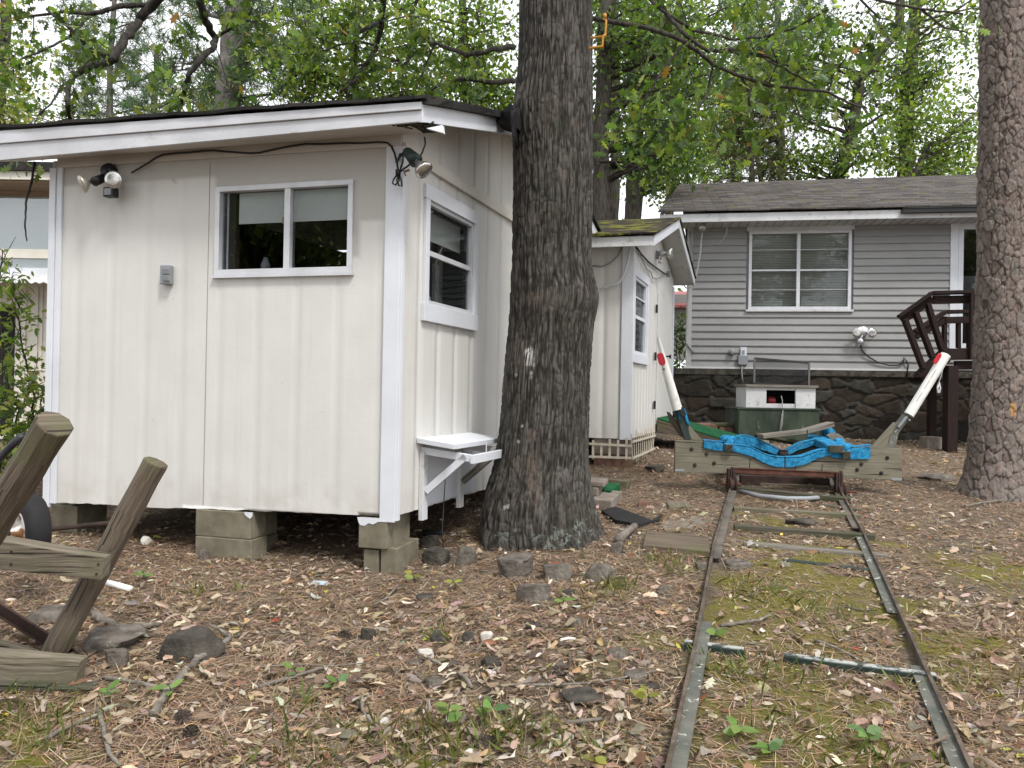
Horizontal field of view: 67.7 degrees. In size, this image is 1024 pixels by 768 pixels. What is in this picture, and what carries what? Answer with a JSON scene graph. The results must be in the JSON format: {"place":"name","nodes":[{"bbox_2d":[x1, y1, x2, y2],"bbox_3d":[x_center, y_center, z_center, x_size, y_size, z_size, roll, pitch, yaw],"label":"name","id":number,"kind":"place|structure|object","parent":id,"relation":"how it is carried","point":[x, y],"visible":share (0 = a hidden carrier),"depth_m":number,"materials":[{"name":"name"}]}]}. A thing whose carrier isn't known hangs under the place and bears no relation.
{"place":"outdoors","nodes":[
{"label":"outdoors","id":0,"kind":"place"},
{"bbox_2d":[5,0,978,367],"label":"sky","id":1,"kind":"structure","parent":0,"point":[648,212],"materials":[{"name":"white"}]},
{"bbox_2d":[0,431,1023,767],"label":"ground","id":2,"kind":"structure","parent":0,"point":[714,607],"depth_m":4.14,"materials":[{"name":"soil"}]},
{"bbox_2d":[0,337,45,474],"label":"shrub","id":3,"kind":"object","parent":2,"relation":"on","point":[18,427],"visible":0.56,"depth_m":6.58,"materials":[{"name":"green plant"}]},
{"bbox_2d":[0,237,46,457],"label":"shrub","id":4,"kind":"object","parent":2,"relation":"on","point":[11,288],"visible":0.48,"depth_m":6.84,"materials":[{"name":"green plant"}]},
{"bbox_2d":[0,161,52,438],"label":"neighbour house","id":5,"kind":"structure","parent":2,"relation":"on","point":[30,255],"depth_m":11.01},
{"bbox_2d":[0,308,14,433],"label":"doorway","id":6,"kind":"structure","parent":5,"relation":"in","point":[5,314],"depth_m":10.99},
{"bbox_2d":[0,196,48,267],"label":"window","id":7,"kind":"structure","parent":5,"relation":"in","point":[32,253],"depth_m":11.06,"materials":[{"name":"glass"}]},
{"bbox_2d":[0,0,59,123],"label":"broadleaf tree","id":8,"kind":"object","parent":2,"relation":"on","point":[3,6],"visible":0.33,"depth_m":17.02,"materials":[{"name":"green plant"}]},
{"bbox_2d":[0,3,69,123],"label":"broadleaf tree","id":9,"kind":"object","parent":2,"relation":"on","point":[14,33],"visible":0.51,"depth_m":15.28,"materials":[{"name":"green plant"}]},
{"bbox_2d":[27,604,64,625],"bbox_3d":[-2.501,1.261,4.159,0.205,0.090,0.238,1,0,0],"label":"stone","id":10,"kind":"object","parent":2,"relation":"on","point":[46,613],"visible":0.63,"depth_m":4.08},
{"bbox_2d":[0,432,108,542],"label":"hand cart","id":11,"kind":"object","parent":2,"relation":"on","point":[33,521],"visible":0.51,"depth_m":4.24,"materials":[{"name":"black metal"}]},
{"bbox_2d":[52,503,106,532],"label":"concrete block","id":12,"kind":"structure","parent":2,"relation":"on","point":[68,513],"depth_m":5.91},
{"bbox_2d":[0,411,167,696],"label":"timber cradle","id":13,"kind":"object","parent":2,"relation":"on","point":[52,660],"visible":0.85,"depth_m":3.44,"materials":[{"name":"wood"}]},
{"bbox_2d":[5,53,212,123],"bbox_3d":[-17.138,-6.664,31.596,11.783,15.146,5.149,1,0,0],"label":"broadleaf tree","id":14,"kind":"object","parent":2,"relation":"on","point":[44,104],"visible":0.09,"depth_m":31.57,"materials":[{"name":"green plant"}]},
{"bbox_2d":[96,709,121,766],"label":"fallen branch","id":15,"kind":"object","parent":2,"relation":"on","point":[103,725],"visible":0.95,"depth_m":2.86,"materials":[{"name":"brown wood"}]},
{"bbox_2d":[82,623,145,655],"bbox_3d":[-1.982,1.288,3.809,0.281,0.098,0.280,1,0,-30],"label":"stone","id":16,"kind":"object","parent":2,"relation":"on","point":[98,640],"visible":0.87,"depth_m":3.77,"materials":[{"name":"stone"}]},
{"bbox_2d":[104,648,128,668],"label":"stone","id":17,"kind":"object","parent":2,"relation":"on","point":[117,656],"visible":0.77,"depth_m":3.53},
{"bbox_2d":[40,0,195,118],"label":"pine tree","id":18,"kind":"object","parent":2,"relation":"on","point":[110,91],"visible":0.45,"depth_m":26.13,"materials":[{"name":"green plant"}]},
{"bbox_2d":[88,609,160,627],"bbox_3d":[-2.091,1.260,4.049,0.488,0.062,0.134,1,0,21],"label":"rotten log","id":19,"kind":"object","parent":2,"relation":"on","point":[98,616],"visible":0.69,"depth_m":4.03,"materials":[{"name":"brown wood"}]},
{"bbox_2d":[174,709,192,725],"bbox_3d":[-1.318,1.335,3.055,0.083,0.068,0.068,-7,2,40],"label":"pine cone","id":20,"kind":"object","parent":2,"relation":"on","point":[183,716],"visible":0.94,"depth_m":3.04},
{"bbox_2d":[156,626,225,664],"bbox_3d":[-1.546,1.281,3.676,0.311,0.187,0.179,1,0,0],"label":"stone","id":21,"kind":"object","parent":2,"relation":"on","point":[189,643],"visible":0.79,"depth_m":3.62,"materials":[{"name":"stone"}]},
{"bbox_2d":[195,535,266,561],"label":"concrete block","id":22,"kind":"structure","parent":2,"relation":"on","point":[224,547],"depth_m":5.28,"materials":[{"name":"concrete"}]},
{"bbox_2d":[196,509,265,538],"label":"concrete block","id":23,"kind":"structure","parent":22,"relation":"on","point":[244,524],"depth_m":5.31,"materials":[{"name":"grey concrete"}]},
{"bbox_2d":[117,0,354,113],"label":"pine tree","id":24,"kind":"object","parent":2,"relation":"on","point":[239,60],"visible":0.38,"depth_m":14.06,"materials":[{"name":"green plant"}]},
{"bbox_2d":[266,533,277,549],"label":"concrete block","id":25,"kind":"structure","parent":2,"relation":"on","point":[272,539],"depth_m":5.59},
{"bbox_2d":[264,511,276,535],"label":"concrete block","id":26,"kind":"structure","parent":25,"relation":"on","point":[271,522],"depth_m":5.59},
{"bbox_2d":[258,664,329,687],"bbox_3d":[-0.972,1.311,3.430,0.333,0.034,0.025,1,0,-39],"label":"fallen branch","id":27,"kind":"object","parent":2,"relation":"on","point":[269,683],"visible":1,"depth_m":3.41,"materials":[{"name":"brown wood"}]},
{"bbox_2d":[0,95,604,522],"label":"garden shed","id":28,"kind":"structure","parent":2,"relation":"on","point":[312,369],"depth_m":5.37,"materials":[{"name":"beige paint"}]},
{"bbox_2d":[77,163,121,198],"bbox_3d":[-2.929,-1.477,5.493,0.362,0.274,0.245,1,0,0],"label":"motion floodlight","id":29,"kind":"object","parent":28,"relation":"attached to","point":[110,176],"visible":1,"depth_m":5.45,"materials":[{"name":"black plastic"}]},
{"bbox_2d":[160,265,173,284],"bbox_3d":[-2.455,-0.776,5.428,0.091,0.135,0.068,1,0,15],"label":"outlet box","id":30,"kind":"object","parent":28,"relation":"attached to","point":[166,274],"visible":1,"depth_m":5.41,"materials":[{"name":"grey plastic"}]},
{"bbox_2d":[131,141,392,172],"bbox_3d":[-1.765,-1.572,5.260,2.046,0.131,0.013,1,0,15],"label":"power cord","id":31,"kind":"object","parent":28,"relation":"attached to","point":[260,152],"visible":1,"depth_m":5.24,"materials":[{"name":"black plastic"}]},
{"bbox_2d":[211,179,353,278],"bbox_3d":[-1.562,-1.052,5.256,1.078,0.640,0.110,1,0,15],"label":"window","id":32,"kind":"structure","parent":28,"relation":"in","point":[287,206],"depth_m":5.24,"materials":[{"name":"metal"}]},
{"bbox_2d":[395,137,432,178],"bbox_3d":[-0.651,-1.434,4.864,0.336,0.274,0.124,1,0,33],"label":"corner spotlight","id":33,"kind":"object","parent":28,"relation":"attached to","point":[423,169],"visible":0.99,"depth_m":4.80,"materials":[{"name":"green metal"}]},
{"bbox_2d":[391,146,409,186],"bbox_3d":[-0.726,-1.405,4.904,0.183,0.276,0.053,1,0,35],"label":"coiled cord","id":34,"kind":"object","parent":33,"relation":"hanging from","point":[398,171],"visible":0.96,"depth_m":4.90,"materials":[{"name":"black plastic"}]},
{"bbox_2d":[429,201,473,313],"bbox_3d":[-0.531,-0.925,5.770,0.168,0.730,0.814,1,0,20],"label":"window","id":35,"kind":"structure","parent":28,"relation":"in","point":[443,233],"depth_m":5.86,"materials":[{"name":"metal"}]},
{"bbox_2d":[417,432,501,520],"bbox_3d":[-0.315,0.667,5.608,0.417,0.576,0.971,1,0,20],"label":"wall shelf","id":36,"kind":"object","parent":28,"relation":"attached to","point":[461,442],"depth_m":5.31,"materials":[{"name":"white paint"}]},
{"bbox_2d":[228,0,501,105],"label":"broadleaf tree","id":37,"kind":"object","parent":2,"relation":"on","point":[313,80],"visible":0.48,"depth_m":12.33,"materials":[{"name":"green plant"}]},
{"bbox_2d":[364,548,380,572],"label":"concrete block","id":38,"kind":"structure","parent":2,"relation":"on","point":[372,559],"depth_m":5.04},
{"bbox_2d":[381,538,418,574],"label":"concrete block","id":39,"kind":"structure","parent":2,"relation":"on","point":[397,557],"depth_m":5.05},
{"bbox_2d":[357,512,409,548],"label":"concrete block","id":40,"kind":"structure","parent":39,"relation":"on","point":[376,532],"depth_m":5.03,"materials":[{"name":"grey concrete"}]},
{"bbox_2d":[422,546,449,565],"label":"stone","id":41,"kind":"object","parent":2,"relation":"on","point":[434,555],"visible":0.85,"depth_m":5.19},
{"bbox_2d":[359,0,519,110],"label":"broadleaf tree","id":42,"kind":"object","parent":2,"relation":"on","point":[481,19],"visible":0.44,"depth_m":15.18,"materials":[{"name":"green plant"}]},
{"bbox_2d":[433,702,462,731],"bbox_3d":[-0.250,1.294,2.941,0.119,0.123,0.120,1,0,0],"label":"seedling","id":43,"kind":"object","parent":2,"relation":"on","point":[443,709],"visible":0.91,"depth_m":2.96,"materials":[{"name":"green plant"}]},
{"bbox_2d":[456,546,476,566],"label":"stone","id":44,"kind":"object","parent":2,"relation":"on","point":[467,555],"visible":0.75,"depth_m":5.13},
{"bbox_2d":[479,695,510,718],"bbox_3d":[-0.079,1.289,3.001,0.124,0.099,0.084,1,0,34],"label":"seedling","id":45,"kind":"object","parent":2,"relation":"on","point":[487,702],"visible":0.83,"depth_m":3.01,"materials":[{"name":"green plant"}]},
{"bbox_2d":[0,0,1001,552],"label":"oak tree","id":46,"kind":"object","parent":2,"relation":"on","point":[538,492],"visible":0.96,"depth_m":5.74,"materials":[{"name":"green plant"}]},
{"bbox_2d":[0,588,1023,767],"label":"leaf drift","id":47,"kind":"object","parent":2,"relation":"on","point":[639,727],"visible":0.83,"depth_m":3.26,"materials":[{"name":"plant"}]},
{"bbox_2d":[0,436,1023,767],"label":"leaf fragments","id":48,"kind":"object","parent":2,"relation":"on","point":[550,744],"visible":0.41,"depth_m":3.96,"materials":[{"name":"plant"}]},
{"bbox_2d":[0,543,1023,767],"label":"grass","id":49,"kind":"structure","parent":2,"relation":"on","point":[495,731],"depth_m":2.96,"materials":[{"name":"plant"}]},
{"bbox_2d":[0,450,1023,767],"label":"twigs","id":50,"kind":"object","parent":2,"relation":"on","point":[554,588],"visible":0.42,"depth_m":3.88,"materials":[{"name":"brown wood"}]},
{"bbox_2d":[0,436,1023,767],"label":"pine needles","id":51,"kind":"object","parent":2,"relation":"on","point":[402,684],"visible":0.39,"depth_m":3.77,"materials":[{"name":"plant"}]},
{"bbox_2d":[0,435,1023,767],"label":"fallen leaves","id":52,"kind":"object","parent":51,"relation":"on","point":[346,733],"depth_m":3.66,"materials":[{"name":"plant"}]},
{"bbox_2d":[2,478,1023,757],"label":"bright leaves","id":53,"kind":"object","parent":2,"relation":"on","point":[580,632],"visible":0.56,"depth_m":3.84,"materials":[{"name":"green plant"}]},
{"bbox_2d":[5,436,1023,767],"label":"bark chips","id":54,"kind":"object","parent":2,"relation":"on","point":[529,646],"visible":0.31,"depth_m":3.84,"materials":[{"name":"brown plant"}]},
{"bbox_2d":[497,552,533,579],"bbox_3d":[0.024,1.181,4.846,0.213,0.216,0.176,1,0,26],"label":"stone","id":55,"kind":"object","parent":2,"relation":"on","point":[510,566],"visible":0.77,"depth_m":4.78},
{"bbox_2d":[516,583,550,603],"bbox_3d":[0.121,1.214,4.377,0.182,0.146,0.114,1,0,24],"label":"stone","id":56,"kind":"object","parent":2,"relation":"on","point":[532,593],"visible":0.85,"depth_m":4.33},
{"bbox_2d":[543,563,572,582],"bbox_3d":[0.285,1.186,4.741,0.190,0.141,0.143,1,0,0],"label":"stone","id":57,"kind":"object","parent":2,"relation":"on","point":[555,571],"visible":0.87,"depth_m":4.69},
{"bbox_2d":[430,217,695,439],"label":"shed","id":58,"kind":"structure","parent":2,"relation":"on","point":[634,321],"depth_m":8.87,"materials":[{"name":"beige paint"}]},
{"bbox_2d":[589,437,631,460],"bbox_3d":[1.107,0.739,8.770,0.530,0.266,0.023,1,0,15],"label":"lattice panel","id":59,"kind":"object","parent":58,"relation":"attached to","point":[626,446],"visible":0.9,"depth_m":8.75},
{"bbox_2d":[635,277,646,355],"bbox_3d":[1.516,-0.802,9.243,0.078,0.897,0.791,1,0,20],"label":"window","id":60,"kind":"structure","parent":58,"relation":"in","point":[638,282],"depth_m":9.57,"materials":[{"name":"white paint"}]},
{"bbox_2d":[653,295,670,423],"bbox_3d":[2.136,-0.330,10.748,0.083,1.773,1.273,1,0,20],"label":"door","id":61,"kind":"structure","parent":58,"relation":"in","point":[662,306],"depth_m":10.77,"materials":[{"name":"beige paint"}]},
{"bbox_2d":[500,670,657,686],"bbox_3d":[0.297,1.284,3.302,0.698,0.063,0.081,1,0,-5],"label":"fallen branch","id":62,"kind":"object","parent":2,"relation":"on","point":[561,684],"visible":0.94,"depth_m":3.27,"materials":[{"name":"wood"}]},
{"bbox_2d":[561,686,601,703],"bbox_3d":[0.284,1.297,3.160,0.158,0.041,0.147,1,0,-12],"label":"stone","id":63,"kind":"object","parent":2,"relation":"on","point":[583,694],"visible":0.92,"depth_m":3.15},
{"bbox_2d":[583,563,613,582],"bbox_3d":[0.532,1.182,4.689,0.172,0.156,0.138,1,0,22],"label":"stone","id":64,"kind":"object","parent":2,"relation":"on","point":[596,570],"visible":0.79,"depth_m":4.65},
{"bbox_2d":[594,491,621,510],"bbox_3d":[0.848,1.051,6.832,0.188,0.150,0.468,1,0,18],"label":"concrete block","id":65,"kind":"object","parent":2,"relation":"on","point":[604,500],"depth_m":6.71,"materials":[{"name":"grey concrete"}]},
{"bbox_2d":[594,454,631,467],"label":"concrete block","id":66,"kind":"structure","parent":2,"relation":"on","point":[622,463],"depth_m":8.82,"materials":[{"name":"concrete"}]},
{"bbox_2d":[594,438,632,454],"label":"concrete block","id":67,"kind":"structure","parent":66,"relation":"on","point":[606,448],"depth_m":8.83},
{"bbox_2d":[601,506,661,528],"bbox_3d":[0.963,1.108,6.283,0.527,0.110,0.466,1,-1,44],"label":"roof mat","id":68,"kind":"object","parent":2,"relation":"on","point":[618,515],"visible":0.61,"depth_m":6.16,"materials":[{"name":"black rubber"}]},
{"bbox_2d":[631,425,655,461],"bbox_3d":[1.624,0.731,9.405,0.023,0.379,1.620,1,0,20],"label":"lattice panel","id":69,"kind":"object","parent":2,"relation":"on","point":[652,436],"visible":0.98,"depth_m":9.34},
{"bbox_2d":[592,0,736,219],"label":"broadleaf tree","id":70,"kind":"object","parent":2,"relation":"on","point":[614,205],"visible":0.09,"depth_m":16.43,"materials":[{"name":"green plant"}]},
{"bbox_2d":[643,530,710,557],"bbox_3d":[1.179,1.155,5.467,0.494,0.110,0.410,1,0,18],"label":"timber slab","id":71,"kind":"object","parent":2,"relation":"on","point":[681,543],"depth_m":5.38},
{"bbox_2d":[673,306,685,368],"bbox_3d":[4.002,-0.504,18.844,1.495,2.991,2.086,1,0,38],"label":"shrub","id":72,"kind":"object","parent":2,"relation":"on","point":[681,339],"visible":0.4,"depth_m":18.92,"materials":[{"name":"green plant"}]},
{"bbox_2d":[674,291,686,359],"bbox_3d":[5.903,-2.124,26.815,1.826,2.610,2.846,1,0,12],"label":"cabin","id":73,"kind":"object","parent":2,"relation":"on","point":[680,298],"visible":0.18,"depth_m":25.92,"materials":[{"name":"white wood"}]},
{"bbox_2d":[592,0,772,220],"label":"broadleaf tree","id":74,"kind":"object","parent":2,"relation":"on","point":[605,75],"visible":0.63,"depth_m":13.86,"materials":[{"name":"green plant"}]},
{"bbox_2d":[593,0,775,218],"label":"broadleaf tree","id":75,"kind":"object","parent":2,"relation":"on","point":[633,210],"visible":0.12,"depth_m":17.34,"materials":[{"name":"green plant"}]},
{"bbox_2d":[656,516,714,530],"bbox_3d":[1.418,1.137,6.160,0.348,0.067,0.707,1,0,26],"label":"grey flat board","id":76,"kind":"object","parent":2,"relation":"on","point":[685,524],"visible":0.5,"depth_m":6.15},
{"bbox_2d":[665,475,738,767],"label":"track rail","id":77,"kind":"object","parent":2,"relation":"on","point":[680,747],"visible":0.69,"depth_m":3.27,"materials":[{"name":"grey metal"}]},
{"bbox_2d":[620,0,801,214],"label":"broadleaf tree","id":78,"kind":"object","parent":2,"relation":"on","point":[731,4],"visible":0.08,"depth_m":22.91,"materials":[{"name":"green plant"}]},
{"bbox_2d":[657,416,768,442],"bbox_3d":[2.810,0.707,10.607,1.420,0.469,1.002,1,0,20],"label":"door ramp","id":79,"kind":"structure","parent":2,"relation":"on","point":[664,425],"depth_m":10.36,"materials":[{"name":"green carpet"}]},
{"bbox_2d":[723,558,753,569],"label":"stone","id":80,"kind":"object","parent":2,"relation":"on","point":[735,563],"visible":1,"depth_m":4.96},
{"bbox_2d":[723,715,758,741],"bbox_3d":[0.832,1.286,2.825,0.125,0.082,0.104,1,0,-27],"label":"seedling","id":81,"kind":"object","parent":2,"relation":"on","point":[734,728],"visible":0.91,"depth_m":2.82,"materials":[{"name":"green plant"}]},
{"bbox_2d":[697,50,803,305],"bbox_3d":[5.941,-3.729,19.446,3.404,9.578,2.442,1,0,0],"label":"broadleaf tree","id":82,"kind":"object","parent":2,"relation":"on","point":[759,172],"visible":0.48,"depth_m":19.04,"materials":[{"name":"green plant"}]},
{"bbox_2d":[651,0,874,198],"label":"broadleaf tree","id":83,"kind":"object","parent":2,"relation":"on","point":[771,21],"visible":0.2,"depth_m":21.02,"materials":[{"name":"green plant"}]},
{"bbox_2d":[749,738,783,757],"bbox_3d":[0.910,1.297,2.711,0.126,0.073,0.097,1,0,-22],"label":"seedling","id":84,"kind":"object","parent":2,"relation":"on","point":[775,744],"visible":0.91,"depth_m":2.71,"materials":[{"name":"green plant"}]},
{"bbox_2d":[724,406,820,443],"bbox_3d":[3.929,0.625,11.597,1.230,0.537,0.730,1,0,0],"label":"green base","id":85,"kind":"object","parent":2,"relation":"on","point":[750,421],"visible":0.71,"depth_m":11.25,"materials":[{"name":"paint"}]},
{"bbox_2d":[734,384,818,408],"bbox_3d":[4.000,0.187,11.620,1.082,0.343,0.600,1,0,0],"label":"pump box","id":86,"kind":"object","parent":85,"relation":"on","point":[757,395],"visible":0.93,"depth_m":11.36,"materials":[{"name":"white paint"}]},
{"bbox_2d":[753,357,809,384],"bbox_3d":[4.263,-0.182,12.077,0.868,0.482,0.186,1,0,14],"label":"screen panel","id":87,"kind":"object","parent":86,"relation":"on","point":[767,371],"visible":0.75,"depth_m":12.08,"materials":[{"name":"black plastic"}]},
{"bbox_2d":[707,0,845,180],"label":"pine tree","id":88,"kind":"object","parent":2,"relation":"on","point":[801,8],"visible":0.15,"depth_m":27.20,"materials":[{"name":"green plant"}]},
{"bbox_2d":[739,489,819,500],"bbox_3d":[2.578,1.057,7.208,0.825,0.066,0.242,1,0,14],"label":"bent pipe","id":89,"kind":"object","parent":2,"relation":"on","point":[776,497],"visible":0.93,"depth_m":7.14,"materials":[{"name":"grey plastic"}]},
{"bbox_2d":[736,486,850,503],"bbox_3d":[2.679,1.069,7.313,1.036,0.098,0.130,1,0,24],"label":"track tie","id":90,"kind":"object","parent":2,"relation":"on","point":[830,498],"visible":0.62,"depth_m":7.26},
{"bbox_2d":[760,483,829,489],"bbox_3d":[2.890,1.052,7.836,0.682,0.062,0.120,1,0,9],"label":"scrap plank","id":91,"kind":"object","parent":2,"relation":"on","point":[802,486],"visible":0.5,"depth_m":7.79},
{"bbox_2d":[733,506,860,518],"bbox_3d":[2.443,1.118,6.582,1.033,0.070,0.085,1,0,12],"label":"track tie","id":92,"kind":"object","parent":2,"relation":"on","point":[824,514],"visible":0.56,"depth_m":6.56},
{"bbox_2d":[733,524,875,540],"bbox_3d":[2.233,1.151,5.866,1.024,0.093,0.085,1,0,11],"label":"track tie","id":93,"kind":"object","parent":2,"relation":"on","point":[760,529],"visible":0.64,"depth_m":5.84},
{"bbox_2d":[684,639,936,684],"bbox_3d":[1.344,1.279,3.512,1.081,0.078,0.050,1,0,17],"label":"track tie","id":94,"kind":"object","parent":2,"relation":"on","point":[802,659],"visible":0.59,"depth_m":3.46,"materials":[{"name":"grey metal"}]},
{"bbox_2d":[743,541,888,558],"bbox_3d":[2.138,1.184,5.408,0.964,0.076,0.090,1,0,14],"label":"track tie","id":95,"kind":"object","parent":2,"relation":"on","point":[827,550],"visible":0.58,"depth_m":5.39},
{"bbox_2d":[658,174,977,441],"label":"grey house","id":96,"kind":"structure","parent":2,"relation":"on","point":[887,250],"depth_m":12.76,"materials":[{"name":"plastic"}]},
{"bbox_2d":[745,225,854,311],"bbox_3d":[4.819,-1.950,12.829,1.716,1.479,0.155,1,0,10],"label":"window","id":97,"kind":"structure","parent":96,"relation":"in","point":[770,234],"depth_m":12.85,"materials":[{"name":"metal"}]},
{"bbox_2d":[852,326,876,343],"bbox_3d":[5.768,-0.807,12.526,0.379,0.292,0.175,1,0,10],"label":"twin wall lamp","id":98,"kind":"object","parent":96,"relation":"attached to","point":[861,331],"visible":1,"depth_m":12.48,"materials":[{"name":"white paint"}]},
{"bbox_2d":[958,224,975,347],"bbox_3d":[8.052,-1.567,12.259,1.672,1.999,0.075,1,0,10],"label":"door","id":99,"kind":"structure","parent":96,"relation":"in","point":[970,226],"depth_m":12.36,"materials":[{"name":"white paint"}]},
{"bbox_2d":[782,558,870,572],"bbox_3d":[2.104,1.210,5.027,0.614,0.063,0.050,1,0,21],"label":"track tie","id":100,"kind":"object","parent":2,"relation":"on","point":[852,568],"visible":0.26,"depth_m":5.02,"materials":[{"name":"wood"}]},
{"bbox_2d":[712,0,978,305],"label":"broadleaf tree","id":101,"kind":"object","parent":2,"relation":"on","point":[843,155],"visible":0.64,"depth_m":18.66,"materials":[{"name":"green plant"}]},
{"bbox_2d":[844,724,881,749],"bbox_3d":[1.279,1.290,2.792,0.145,0.090,0.108,1,0,-21],"label":"seedling","id":102,"kind":"object","parent":2,"relation":"on","point":[874,730],"visible":0.96,"depth_m":2.78,"materials":[{"name":"green plant"}]},
{"bbox_2d":[829,478,973,767],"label":"track rail","id":103,"kind":"object","parent":2,"relation":"on","point":[955,751],"visible":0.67,"depth_m":3.33,"materials":[{"name":"grey metal"}]},
{"bbox_2d":[657,337,950,495],"bbox_3d":[2.864,0.355,8.016,2.920,1.567,1.276,1,0,0],"label":"boat cradle","id":104,"kind":"object","parent":103,"relation":"on","point":[828,454],"visible":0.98,"depth_m":7.50,"materials":[{"name":"brown wood"}]},
{"bbox_2d":[830,0,978,177],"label":"broadleaf tree","id":105,"kind":"object","parent":2,"relation":"on","point":[928,82],"visible":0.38,"depth_m":20.26,"materials":[{"name":"green plant"}]},
{"bbox_2d":[843,78,978,176],"bbox_3d":[9.931,-3.015,17.976,4.192,8.278,3.166,1,0,-17],"label":"broadleaf tree","id":106,"kind":"object","parent":2,"relation":"on","point":[927,151],"visible":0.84,"depth_m":17.98,"materials":[{"name":"green plant"}]},
{"bbox_2d":[919,436,941,448],"bbox_3d":[5.971,0.836,10.896,0.220,0.170,0.190,1,0,-6],"label":"concrete block","id":107,"kind":"object","parent":2,"relation":"on","point":[931,442],"depth_m":10.81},
{"bbox_2d":[897,290,974,452],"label":"wooden deck","id":108,"kind":"structure","parent":2,"relation":"on","point":[932,323],"depth_m":10.60,"materials":[{"name":"wood"}]},
{"bbox_2d":[918,473,956,481],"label":"stone","id":109,"kind":"object","parent":2,"relation":"on","point":[940,477],"visible":0.95,"depth_m":8.29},
{"bbox_2d":[898,14,978,174],"bbox_3d":[15.070,-5.870,24.186,6.193,14.247,4.613,1,0,-24],"label":"broadleaf tree","id":110,"kind":"object","parent":2,"relation":"on","point":[960,80],"visible":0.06,"depth_m":24.03,"materials":[{"name":"green plant"}]},
{"bbox_2d":[953,0,1023,504],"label":"pine tree","id":111,"kind":"object","parent":2,"relation":"on","point":[993,467],"visible":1,"depth_m":7.29,"materials":[{"name":"brown plant"}]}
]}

